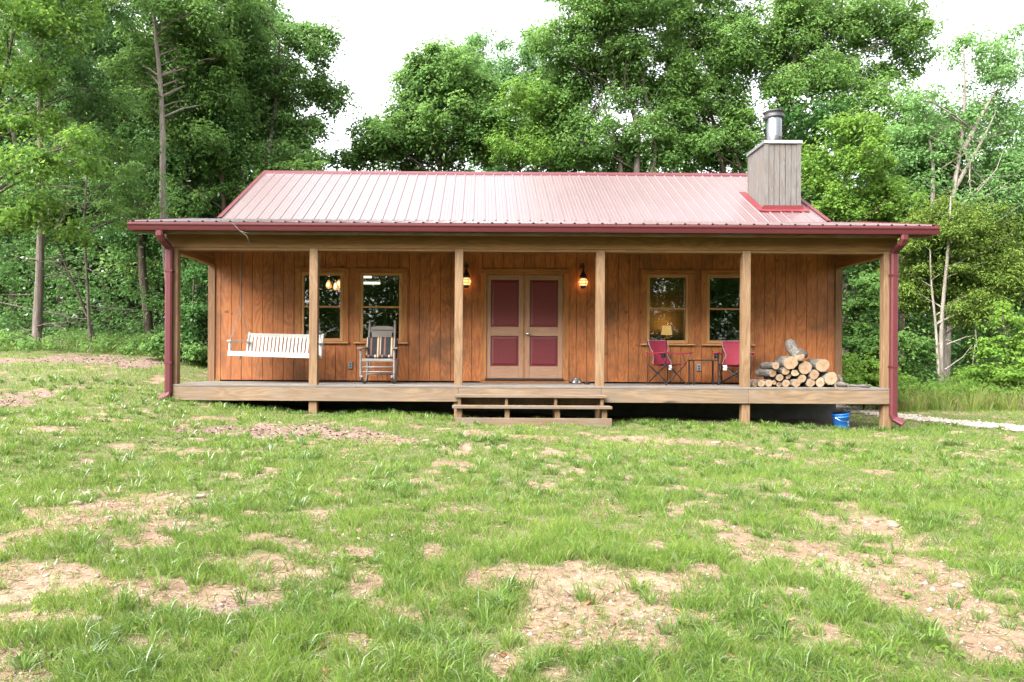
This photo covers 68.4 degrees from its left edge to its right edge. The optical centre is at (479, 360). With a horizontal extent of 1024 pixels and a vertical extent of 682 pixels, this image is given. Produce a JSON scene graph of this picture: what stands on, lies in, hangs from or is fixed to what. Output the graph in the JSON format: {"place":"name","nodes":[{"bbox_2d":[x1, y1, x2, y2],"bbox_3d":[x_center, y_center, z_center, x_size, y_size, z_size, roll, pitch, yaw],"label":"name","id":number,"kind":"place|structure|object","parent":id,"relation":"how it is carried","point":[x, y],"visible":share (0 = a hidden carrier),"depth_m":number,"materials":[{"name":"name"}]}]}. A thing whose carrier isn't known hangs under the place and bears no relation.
{"place":"outdoors","nodes":[
{"label":"outdoors","id":0,"kind":"place"},
{"bbox_2d":[0,340,1023,681],"bbox_3d":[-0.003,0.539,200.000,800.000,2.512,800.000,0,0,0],"label":"ground","id":1,"kind":"structure","parent":0,"point":[740,538],"depth_m":5.85,"materials":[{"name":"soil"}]},
{"bbox_2d":[0,12,55,256],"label":"forest tree","id":2,"kind":"object","parent":1,"relation":"on","point":[10,112],"visible":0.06,"depth_m":29.32,"materials":[{"name":"green plant"}]},
{"bbox_2d":[0,326,56,346],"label":"shrub","id":3,"kind":"object","parent":1,"relation":"on","point":[14,337],"visible":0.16,"depth_m":20.17,"materials":[{"name":"green plant"}]},
{"bbox_2d":[0,20,103,335],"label":"forest tree","id":4,"kind":"object","parent":1,"relation":"on","point":[29,242],"visible":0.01,"depth_m":36.53,"materials":[{"name":"green plant"}]},
{"bbox_2d":[0,1,104,330],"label":"forest tree","id":5,"kind":"object","parent":1,"relation":"on","point":[24,136],"visible":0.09,"depth_m":29.51,"materials":[{"name":"green plant"}]},
{"bbox_2d":[0,0,122,257],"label":"maple tree","id":6,"kind":"object","parent":1,"relation":"on","point":[33,22],"visible":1,"depth_m":17.78,"materials":[{"name":"green plant"}]},
{"bbox_2d":[0,44,123,326],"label":"forest tree","id":7,"kind":"object","parent":1,"relation":"on","point":[21,141],"visible":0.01,"depth_m":35.08,"materials":[{"name":"green plant"}]},
{"bbox_2d":[0,22,133,331],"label":"forest tree","id":8,"kind":"object","parent":1,"relation":"on","point":[11,246],"visible":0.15,"depth_m":28.86,"materials":[{"name":"green plant"}]},
{"bbox_2d":[0,170,137,341],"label":"leaning tree","id":9,"kind":"object","parent":1,"relation":"on","point":[65,182],"visible":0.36,"depth_m":20.18,"materials":[{"name":"green plant"}]},
{"bbox_2d":[0,0,155,348],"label":"cedar tree","id":10,"kind":"object","parent":1,"relation":"on","point":[38,242],"visible":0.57,"depth_m":19.73,"materials":[{"name":"green plant"}]},
{"bbox_2d":[0,327,205,358],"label":"weeds","id":11,"kind":"object","parent":1,"relation":"on","point":[65,342],"visible":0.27,"depth_m":19.24,"materials":[{"name":"green plant"}]},
{"bbox_2d":[21,60,191,347],"bbox_3d":[-9.979,-4.050,20.171,3.760,7.898,3.402,0,0,12],"label":"sapling tree","id":12,"kind":"object","parent":1,"relation":"on","point":[122,207],"visible":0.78,"depth_m":20.36,"materials":[{"name":"green plant"}]},
{"bbox_2d":[11,1,208,333],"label":"forest tree","id":13,"kind":"object","parent":1,"relation":"on","point":[107,282],"visible":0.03,"depth_m":29.90,"materials":[{"name":"green plant"}]},
{"bbox_2d":[46,29,185,332],"bbox_3d":[-16.464,-8.950,36.884,8.225,16.972,8.870,0,0,39],"label":"forest tree","id":14,"kind":"object","parent":1,"relation":"on","point":[132,305],"visible":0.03,"depth_m":35.79,"materials":[{"name":"green plant"}]},
{"bbox_2d":[82,328,162,351],"bbox_3d":[-9.648,-0.336,19.898,2.204,1.067,1.974,0,0,0],"label":"shrub","id":15,"kind":"object","parent":1,"relation":"on","point":[140,340],"visible":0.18,"depth_m":19.68,"materials":[{"name":"green plant"}]},
{"bbox_2d":[38,0,259,336],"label":"dark oak tree","id":16,"kind":"object","parent":1,"relation":"on","point":[126,239],"visible":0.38,"depth_m":24.43,"materials":[{"name":"green plant"}]},
{"bbox_2d":[77,26,253,292],"bbox_3d":[-12.114,-7.008,29.573,6.586,13.315,6.414,0,0,-40],"label":"forest tree","id":17,"kind":"object","parent":1,"relation":"on","point":[121,265],"visible":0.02,"depth_m":28.47,"materials":[{"name":"green plant"}]},
{"bbox_2d":[137,322,207,364],"bbox_3d":[-7.279,-0.305,18.044,1.896,1.240,1.387,0,0,0],"label":"shrub","id":18,"kind":"object","parent":1,"relation":"on","point":[195,353],"visible":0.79,"depth_m":17.91,"materials":[{"name":"green plant"}]},
{"bbox_2d":[157,265,207,366],"bbox_3d":[-6.974,-1.092,18.635,1.796,2.854,1.782,0,0,22],"label":"shrub","id":19,"kind":"object","parent":1,"relation":"on","point":[192,329],"visible":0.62,"depth_m":18.43,"materials":[{"name":"green plant"}]},
{"bbox_2d":[95,0,278,278],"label":"hickory tree","id":20,"kind":"object","parent":1,"relation":"on","point":[173,26],"visible":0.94,"depth_m":22.57,"materials":[{"name":"green plant"}]},
{"bbox_2d":[158,0,307,303],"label":"forest tree","id":21,"kind":"object","parent":1,"relation":"on","point":[272,34],"visible":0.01,"depth_m":30.46,"materials":[{"name":"green plant"}]},
{"bbox_2d":[144,18,329,236],"bbox_3d":[-7.932,-5.629,24.360,6.048,10.452,3.918,0,0,0],"label":"beech tree","id":22,"kind":"object","parent":1,"relation":"on","point":[231,192],"visible":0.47,"depth_m":23.97,"materials":[{"name":"green plant"}]},
{"bbox_2d":[168,3,330,183],"bbox_3d":[-10.693,-8.545,34.619,8.377,16.594,9.004,0,0,-36],"label":"forest tree","id":23,"kind":"object","parent":1,"relation":"on","point":[282,20],"visible":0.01,"depth_m":33.44,"materials":[{"name":"green plant"}]},
{"bbox_2d":[205,107,328,266],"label":"forest tree","id":24,"kind":"object","parent":1,"relation":"on","point":[253,161],"visible":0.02,"depth_m":28.66,"materials":[{"name":"green plant"}]},
{"bbox_2d":[180,0,362,182],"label":"tulip tree","id":25,"kind":"object","parent":1,"relation":"on","point":[263,72],"visible":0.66,"depth_m":25.73,"materials":[{"name":"green plant"}]},
{"bbox_2d":[0,354,815,456],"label":"mulch","id":26,"kind":"object","parent":1,"relation":"on","point":[231,426],"visible":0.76,"depth_m":10.72,"materials":[{"name":"brown plant"}]},
{"bbox_2d":[326,32,527,171],"bbox_3d":[-1.812,-5.383,27.833,6.705,12.965,6.290,0,0,38],"label":"round maple tree","id":27,"kind":"object","parent":1,"relation":"on","point":[451,87],"visible":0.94,"depth_m":26.96,"materials":[{"name":"green plant"}]},
{"bbox_2d":[4,411,1013,681],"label":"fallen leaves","id":28,"kind":"object","parent":1,"relation":"on","point":[574,605],"visible":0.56,"depth_m":4.49,"materials":[{"name":"brown plant"}]},
{"bbox_2d":[0,385,1021,681],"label":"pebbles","id":29,"kind":"object","parent":1,"relation":"on","point":[558,575],"visible":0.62,"depth_m":4.44,"materials":[{"name":"stone"}]},
{"bbox_2d":[0,189,1022,375],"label":"distant woods","id":30,"kind":"object","parent":1,"relation":"on","point":[160,320],"depth_m":46.37,"materials":[{"name":"green plant"}]},
{"bbox_2d":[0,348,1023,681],"bbox_3d":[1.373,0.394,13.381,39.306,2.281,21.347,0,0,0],"label":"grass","id":31,"kind":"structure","parent":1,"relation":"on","point":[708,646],"depth_m":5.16,"materials":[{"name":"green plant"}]},
{"bbox_2d":[0,238,1023,381],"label":"undergrowth","id":32,"kind":"object","parent":1,"relation":"on","point":[119,329],"visible":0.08,"depth_m":25.30,"materials":[{"name":"green plant"}]},
{"bbox_2d":[0,398,1023,681],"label":"clover","id":33,"kind":"object","parent":1,"relation":"on","point":[766,614],"visible":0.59,"depth_m":4.49,"materials":[{"name":"green plant"}]},
{"bbox_2d":[449,13,601,171],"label":"thin ash tree","id":34,"kind":"object","parent":1,"relation":"on","point":[507,72],"visible":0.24,"depth_m":32.44,"materials":[{"name":"green plant"}]},
{"bbox_2d":[477,70,575,171],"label":"yellow elm tree","id":35,"kind":"object","parent":1,"relation":"on","point":[530,103],"visible":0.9,"depth_m":26.39,"materials":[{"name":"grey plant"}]},
{"bbox_2d":[452,394,611,427],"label":"porch steps","id":36,"kind":"structure","parent":1,"relation":"on","point":[555,400],"depth_m":12.25,"materials":[{"name":"brown wood"}]},
{"bbox_2d":[127,109,939,429],"bbox_3d":[0.881,-1.964,17.433,13.420,6.987,10.033,0,0,0],"label":"cabin","id":37,"kind":"object","parent":1,"relation":"on","point":[759,255],"visible":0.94,"depth_m":14.62,"materials":[{"name":"brown wood"}]},
{"bbox_2d":[227,251,323,358],"bbox_3d":[-3.716,-1.101,13.867,1.633,2.189,0.714,2,0,9],"label":"porch swing","id":38,"kind":"object","parent":37,"relation":"hanging from","point":[272,353],"visible":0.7,"depth_m":14.10,"materials":[{"name":"white paint"}]},
{"bbox_2d":[294,268,348,343],"bbox_3d":[-3.066,-1.072,14.615,1.050,1.468,0.110,0,0,0],"label":"window","id":39,"kind":"structure","parent":37,"relation":"in","point":[343,273],"depth_m":14.60,"materials":[{"name":"brown wood"}]},
{"bbox_2d":[326,276,339,289],"bbox_3d":[-3.278,-1.807,16.815,0.346,0.483,0.386,0,0,0],"label":"pendant lamp","id":40,"kind":"object","parent":37,"relation":"hanging from","point":[336,285],"visible":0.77,"depth_m":16.76,"materials":[{"name":"yellow glass"}]},
{"bbox_2d":[326,310,398,313],"bbox_3d":[-2.131,-0.968,15.080,1.800,0.039,0.580,0,0,0],"label":"kitchen counter","id":41,"kind":"object","parent":37,"relation":"attached to","point":[364,312],"visible":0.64,"depth_m":14.79,"materials":[{"name":"brown wood"}]},
{"bbox_2d":[357,320,398,383],"bbox_3d":[-1.835,-0.176,13.913,0.724,1.180,1.127,0,0,0],"label":"rocking chair","id":42,"kind":"object","parent":37,"relation":"on","point":[375,333],"visible":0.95,"depth_m":13.86,"materials":[{"name":"white wood"}]},
{"bbox_2d":[365,337,397,358],"bbox_3d":[-1.817,-0.240,13.734,0.600,0.406,0.509,0,0,0],"label":"chair cushion","id":43,"kind":"object","parent":42,"relation":"on","point":[379,347],"visible":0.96,"depth_m":13.88,"materials":[{"name":"fabric"}]},
{"bbox_2d":[353,268,407,343],"bbox_3d":[-1.922,-1.065,14.615,1.050,1.468,0.110,0,0,0],"label":"window","id":44,"kind":"structure","parent":37,"relation":"in","point":[360,273],"depth_m":14.60,"materials":[{"name":"brown wood"}]},
{"bbox_2d":[463,263,470,287],"bbox_3d":[-0.262,-1.642,14.490,0.192,0.491,0.252,0,0,0],"label":"wall lantern","id":45,"kind":"object","parent":37,"relation":"attached to","point":[466,282],"depth_m":14.41,"materials":[{"name":"black metal"}]},
{"bbox_2d":[486,275,523,377],"bbox_3d":[0.483,-0.666,14.647,0.716,2.005,0.046,0,0,0],"label":"door","id":46,"kind":"structure","parent":37,"relation":"in","point":[504,309],"depth_m":14.63,"materials":[{"name":"brown wood"}]},
{"bbox_2d":[525,275,562,377],"bbox_3d":[1.246,-0.661,14.616,0.733,2.005,0.108,0,0,0],"label":"door","id":47,"kind":"structure","parent":37,"relation":"in","point":[543,293],"depth_m":14.63,"materials":[{"name":"brown wood"}]},
{"bbox_2d":[578,263,587,288],"bbox_3d":[1.984,-1.629,14.490,0.192,0.491,0.252,0,0,0],"label":"wall lantern","id":48,"kind":"object","parent":37,"relation":"attached to","point":[583,281],"depth_m":14.41,"materials":[{"name":"black metal"}]},
{"bbox_2d":[649,278,684,339],"bbox_3d":[4.073,-0.796,17.350,2.300,2.390,0.060,0,0,0],"label":"room partition","id":49,"kind":"object","parent":37,"relation":"on","point":[667,292],"visible":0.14,"depth_m":17.32,"materials":[{"name":"brown wood"}]},
{"bbox_2d":[640,270,694,345],"bbox_3d":[3.644,-1.033,14.615,1.050,1.468,0.110,0,0,0],"label":"window","id":50,"kind":"structure","parent":37,"relation":"in","point":[646,275],"depth_m":14.60,"materials":[{"name":"brown wood"}]},
{"bbox_2d":[646,340,692,384],"bbox_3d":[3.489,0.027,13.997,0.724,0.836,0.595,0,0,-32],"label":"camp chair","id":51,"kind":"object","parent":37,"relation":"on","point":[659,350],"visible":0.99,"depth_m":14.11,"materials":[{"name":"fabric"}]},
{"bbox_2d":[688,360,718,384],"bbox_3d":[4.157,0.214,14.000,0.480,0.470,0.340,0,0,0],"label":"side table","id":52,"kind":"object","parent":37,"relation":"on","point":[712,370],"visible":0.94,"depth_m":13.85,"materials":[{"name":"black metal"}]},
{"bbox_2d":[700,270,754,345],"bbox_3d":[4.810,-1.026,14.615,1.050,1.468,0.110,0,0,0],"label":"window","id":53,"kind":"structure","parent":37,"relation":"in","point":[706,275],"depth_m":14.60,"materials":[{"name":"brown wood"}]},
{"bbox_2d":[713,341,753,384],"bbox_3d":[4.750,0.035,14.025,0.724,0.836,0.595,0,0,24],"label":"camp chair","id":54,"kind":"object","parent":37,"relation":"on","point":[731,351],"visible":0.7,"depth_m":14.24,"materials":[{"name":"red fabric"}]},
{"bbox_2d":[750,379,764,386],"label":"firewood log","id":55,"kind":"object","parent":37,"relation":"on","point":[760,383],"visible":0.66,"depth_m":12.99,"materials":[{"name":"brown wood"}]},
{"bbox_2d":[760,379,772,386],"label":"firewood log","id":56,"kind":"object","parent":37,"relation":"on","point":[768,383],"visible":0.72,"depth_m":13.01,"materials":[{"name":"brown wood"}]},
{"bbox_2d":[755,369,775,376],"bbox_3d":[5.035,0.215,13.270,0.150,0.145,0.464,0,0,-10],"label":"firewood log","id":57,"kind":"object","parent":56,"relation":"on","point":[765,372],"visible":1,"depth_m":13.18,"materials":[{"name":"brown wood"}]},
{"bbox_2d":[759,362,778,369],"bbox_3d":[5.089,0.088,13.222,0.145,0.134,0.479,0,0,-5],"label":"firewood log","id":58,"kind":"object","parent":57,"relation":"on","point":[769,365],"visible":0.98,"depth_m":13.13,"materials":[{"name":"brown wood"}]},
{"bbox_2d":[772,381,780,386],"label":"firewood log","id":59,"kind":"object","parent":37,"relation":"on","point":[777,384],"visible":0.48,"depth_m":13.08,"materials":[{"name":"brown wood"}]},
{"bbox_2d":[764,374,783,380],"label":"firewood log","id":60,"kind":"object","parent":59,"relation":"on","point":[778,377],"visible":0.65,"depth_m":13.04,"materials":[{"name":"brown wood"}]},
{"bbox_2d":[774,367,789,374],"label":"firewood log","id":61,"kind":"object","parent":60,"relation":"on","point":[782,370],"visible":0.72,"depth_m":13.02,"materials":[{"name":"brown wood"}]},
{"bbox_2d":[774,356,797,368],"bbox_3d":[5.363,0.036,13.204,0.279,0.246,0.427,0,0,0],"label":"firewood log","id":62,"kind":"object","parent":61,"relation":"on","point":[788,362],"visible":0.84,"depth_m":12.99,"materials":[{"name":"brown wood"}]},
{"bbox_2d":[785,379,800,386],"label":"firewood log","id":63,"kind":"object","parent":37,"relation":"on","point":[795,382],"visible":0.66,"depth_m":12.98,"materials":[{"name":"brown wood"}]},
{"bbox_2d":[789,374,805,382],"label":"firewood log","id":64,"kind":"object","parent":63,"relation":"on","point":[801,378],"visible":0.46,"depth_m":13.04,"materials":[{"name":"brown wood"}]},
{"bbox_2d":[793,361,811,373],"bbox_3d":[5.629,0.121,13.295,0.261,0.241,0.515,0,0,-3],"label":"firewood log","id":65,"kind":"object","parent":64,"relation":"on","point":[803,367],"visible":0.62,"depth_m":13.04,"materials":[{"name":"brown wood"}]},
{"bbox_2d":[785,339,807,360],"bbox_3d":[5.588,-0.187,13.182,0.400,0.397,0.414,0,0,0],"label":"firewood log","id":66,"kind":"object","parent":65,"relation":"on","point":[793,349],"visible":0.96,"depth_m":13.16,"materials":[{"name":"grey wood"}]},
{"bbox_2d":[800,378,814,386],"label":"firewood log","id":67,"kind":"object","parent":37,"relation":"on","point":[809,382],"visible":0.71,"depth_m":13.04,"materials":[{"name":"brown wood"}]},
{"bbox_2d":[801,369,818,379],"bbox_3d":[5.781,0.241,13.255,0.185,0.189,0.446,0,0,-3],"label":"firewood log","id":68,"kind":"object","parent":67,"relation":"on","point":[813,374],"visible":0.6,"depth_m":13.03,"materials":[{"name":"brown wood"}]},
{"bbox_2d":[812,377,824,386],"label":"firewood log","id":69,"kind":"object","parent":37,"relation":"on","point":[819,381],"visible":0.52,"depth_m":13.05,"materials":[{"name":"brown wood"}]},
{"bbox_2d":[818,372,837,384],"bbox_3d":[6.062,0.307,13.264,0.250,0.236,0.517,0,0,0],"label":"firewood log","id":70,"kind":"object","parent":37,"relation":"on","point":[830,378],"visible":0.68,"depth_m":13.01,"materials":[{"name":"brown wood"}]},
{"bbox_2d":[806,358,829,371],"bbox_3d":[5.940,0.081,13.292,0.270,0.247,0.518,0,0,2],"label":"firewood log","id":71,"kind":"object","parent":70,"relation":"on","point":[820,365],"visible":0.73,"depth_m":13.03,"materials":[{"name":"brown wood"}]},
{"bbox_2d":[833,375,848,386],"bbox_3d":[6.231,0.348,12.978,0.227,0.217,0.102,0,0,44],"label":"forked limb","id":72,"kind":"object","parent":37,"relation":"on","point":[841,383],"visible":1,"depth_m":12.96,"materials":[{"name":"grey plant"}]},
{"bbox_2d":[848,384,869,387],"bbox_3d":[6.490,0.432,12.968,0.421,0.062,0.071,0,0,18],"label":"thin stick","id":73,"kind":"object","parent":37,"relation":"on","point":[862,385],"visible":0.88,"depth_m":12.93,"materials":[{"name":"grey wood"}]},
{"bbox_2d":[522,151,600,171],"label":"forest tree","id":74,"kind":"object","parent":1,"relation":"on","point":[559,168],"visible":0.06,"depth_m":26.93,"materials":[{"name":"green plant"}]},
{"bbox_2d":[515,0,696,172],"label":"forked oak tree","id":75,"kind":"object","parent":1,"relation":"on","point":[606,25],"visible":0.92,"depth_m":26.55,"materials":[{"name":"green plant"}]},
{"bbox_2d":[580,144,631,171],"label":"forest tree","id":76,"kind":"object","parent":1,"relation":"on","point":[608,169],"depth_m":28.64,"materials":[{"name":"green plant"}]},
{"bbox_2d":[647,113,744,172],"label":"forest tree","id":77,"kind":"object","parent":1,"relation":"on","point":[731,155],"visible":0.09,"depth_m":27.68,"materials":[{"name":"green plant"}]},
{"bbox_2d":[640,0,785,172],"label":"gnarled oak tree","id":78,"kind":"object","parent":1,"relation":"on","point":[726,49],"visible":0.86,"depth_m":27.34,"materials":[{"name":"green plant"}]},
{"bbox_2d":[741,94,902,300],"bbox_3d":[12.603,-4.323,27.797,6.050,11.284,6.502,0,0,22],"label":"forest tree","id":79,"kind":"object","parent":1,"relation":"on","point":[797,113],"visible":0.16,"depth_m":26.67,"materials":[{"name":"green plant"}]},
{"bbox_2d":[831,411,850,429],"bbox_3d":[6.226,1.038,12.962,0.300,0.300,0.307,-9,5,-10],"label":"blue bucket","id":80,"kind":"object","parent":1,"relation":"on","point":[841,418],"visible":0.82,"depth_m":12.87,"materials":[{"name":"plastic"}]},
{"bbox_2d":[738,0,952,368],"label":"spreading oak tree","id":81,"kind":"object","parent":1,"relation":"on","point":[823,71],"visible":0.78,"depth_m":27.34,"materials":[{"name":"green plant"}]},
{"bbox_2d":[816,175,879,351],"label":"forest tree","id":82,"kind":"object","parent":1,"relation":"on","point":[858,276],"depth_m":34.47,"materials":[{"name":"green plant"}]},
{"bbox_2d":[801,106,928,222],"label":"bright dogwood tree","id":83,"kind":"object","parent":1,"relation":"on","point":[842,204],"visible":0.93,"depth_m":23.04,"materials":[{"name":"green plant"}]},
{"bbox_2d":[842,265,898,405],"bbox_3d":[9.618,-0.477,18.896,1.992,3.726,2.101,0,0,0],"label":"shrub","id":84,"kind":"object","parent":1,"relation":"on","point":[859,331],"visible":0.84,"depth_m":18.67,"materials":[{"name":"green plant"}]},
{"bbox_2d":[842,347,913,410],"bbox_3d":[9.225,0.517,17.882,2.243,1.725,1.656,0,0,-12],"label":"shrub","id":85,"kind":"object","parent":1,"relation":"on","point":[866,367],"visible":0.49,"depth_m":17.74,"materials":[{"name":"green plant"}]},
{"bbox_2d":[821,138,934,362],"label":"forest tree","id":86,"kind":"object","parent":1,"relation":"on","point":[878,267],"visible":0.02,"depth_m":30.08,"materials":[{"name":"green plant"}]},
{"bbox_2d":[852,145,964,367],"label":"forest tree","id":87,"kind":"object","parent":1,"relation":"on","point":[905,315],"depth_m":34.17,"materials":[{"name":"green plant"}]},
{"bbox_2d":[898,323,951,394],"bbox_3d":[11.654,0.149,20.521,1.959,2.358,1.973,0,0,0],"label":"shrub","id":88,"kind":"object","parent":1,"relation":"on","point":[919,351],"visible":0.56,"depth_m":20.08,"materials":[{"name":"green plant"}]},
{"bbox_2d":[839,375,1023,411],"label":"tall weeds","id":89,"kind":"object","parent":1,"relation":"on","point":[967,402],"visible":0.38,"depth_m":17.88,"materials":[{"name":"green plant"}]},
{"bbox_2d":[858,183,1023,384],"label":"olive cedar tree","id":90,"kind":"object","parent":1,"relation":"on","point":[950,269],"visible":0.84,"depth_m":21.06,"materials":[{"name":"green plant"}]},
{"bbox_2d":[863,105,1023,364],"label":"poplar tree","id":91,"kind":"object","parent":1,"relation":"on","point":[947,161],"visible":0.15,"depth_m":26.06,"materials":[{"name":"green plant"}]},
{"bbox_2d":[870,368,1023,409],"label":"weed foliage","id":92,"kind":"object","parent":1,"relation":"on","point":[957,380],"visible":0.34,"depth_m":18.47,"materials":[{"name":"green plant"}]},
{"bbox_2d":[882,12,1023,382],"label":"sycamore tree","id":93,"kind":"object","parent":1,"relation":"on","point":[970,144],"visible":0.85,"depth_m":25.06,"materials":[{"name":"green plant"}]},
{"bbox_2d":[905,94,1010,383],"bbox_3d":[18.054,-4.470,29.389,5.029,11.541,5.423,0,0,43],"label":"forest tree","id":94,"kind":"object","parent":1,"relation":"on","point":[953,333],"visible":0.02,"depth_m":28.90,"materials":[{"name":"green plant"}]},
{"bbox_2d":[951,582,964,588],"bbox_3d":[2.970,1.405,4.684,0.077,0.042,0.061,0,0,0],"label":"stone","id":95,"kind":"object","parent":1,"relation":"on","point":[957,585],"visible":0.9,"depth_m":4.67,"materials":[{"name":"beige stone"}]},
{"bbox_2d":[924,189,1019,376],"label":"forest tree","id":96,"kind":"object","parent":1,"relation":"on","point":[974,331],"visible":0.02,"depth_m":35.59,"materials":[{"name":"green plant"}]},
{"bbox_2d":[932,150,1023,365],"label":"forest tree","id":97,"kind":"object","parent":1,"relation":"on","point":[1000,330],"visible":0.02,"depth_m":30.41,"materials":[{"name":"green plant"}]},
{"bbox_2d":[954,297,1023,392],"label":"shrub","id":98,"kind":"object","parent":1,"relation":"on","point":[1008,374],"visible":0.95,"depth_m":19.06,"materials":[{"name":"green plant"}]},
{"bbox_2d":[971,99,1023,307],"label":"forest tree","id":99,"kind":"object","parent":1,"relation":"on","point":[1022,303],"visible":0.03,"depth_m":30.41,"materials":[{"name":"green plant"}]},
{"bbox_2d":[1011,134,1023,314],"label":"forest tree","id":100,"kind":"object","parent":1,"relation":"on","point":[1022,141],"visible":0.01,"depth_m":34.83,"materials":[{"name":"green plant"}]},
{"bbox_2d":[6,0,1023,363],"label":"sky","id":101,"kind":"structure","parent":0,"point":[378,33],"materials":[{"name":"white"}]},
{"bbox_2d":[652,338,681,339],"bbox_3d":[4.218,-0.046,17.020,0.560,0.899,0.440,0,0,0],"label":"night stand","id":102,"kind":"object","parent":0,"point":[665,339],"visible":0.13,"depth_m":16.80,"materials":[{"name":"brown wood"}]},
{"bbox_2d":[661,326,671,338],"bbox_3d":[4.222,-0.645,17.020,0.250,0.294,0.250,0,0,0],"label":"table lamp","id":103,"kind":"object","parent":102,"relation":"on","point":[666,330],"visible":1,"depth_m":16.93,"materials":[{"name":"yellow fabric"}]},
{"bbox_2d":[836,404,1023,432],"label":"gravel path","id":104,"kind":"structure","parent":0,"point":[837,405],"depth_m":14.44,"materials":[{"name":"grey gravel"}]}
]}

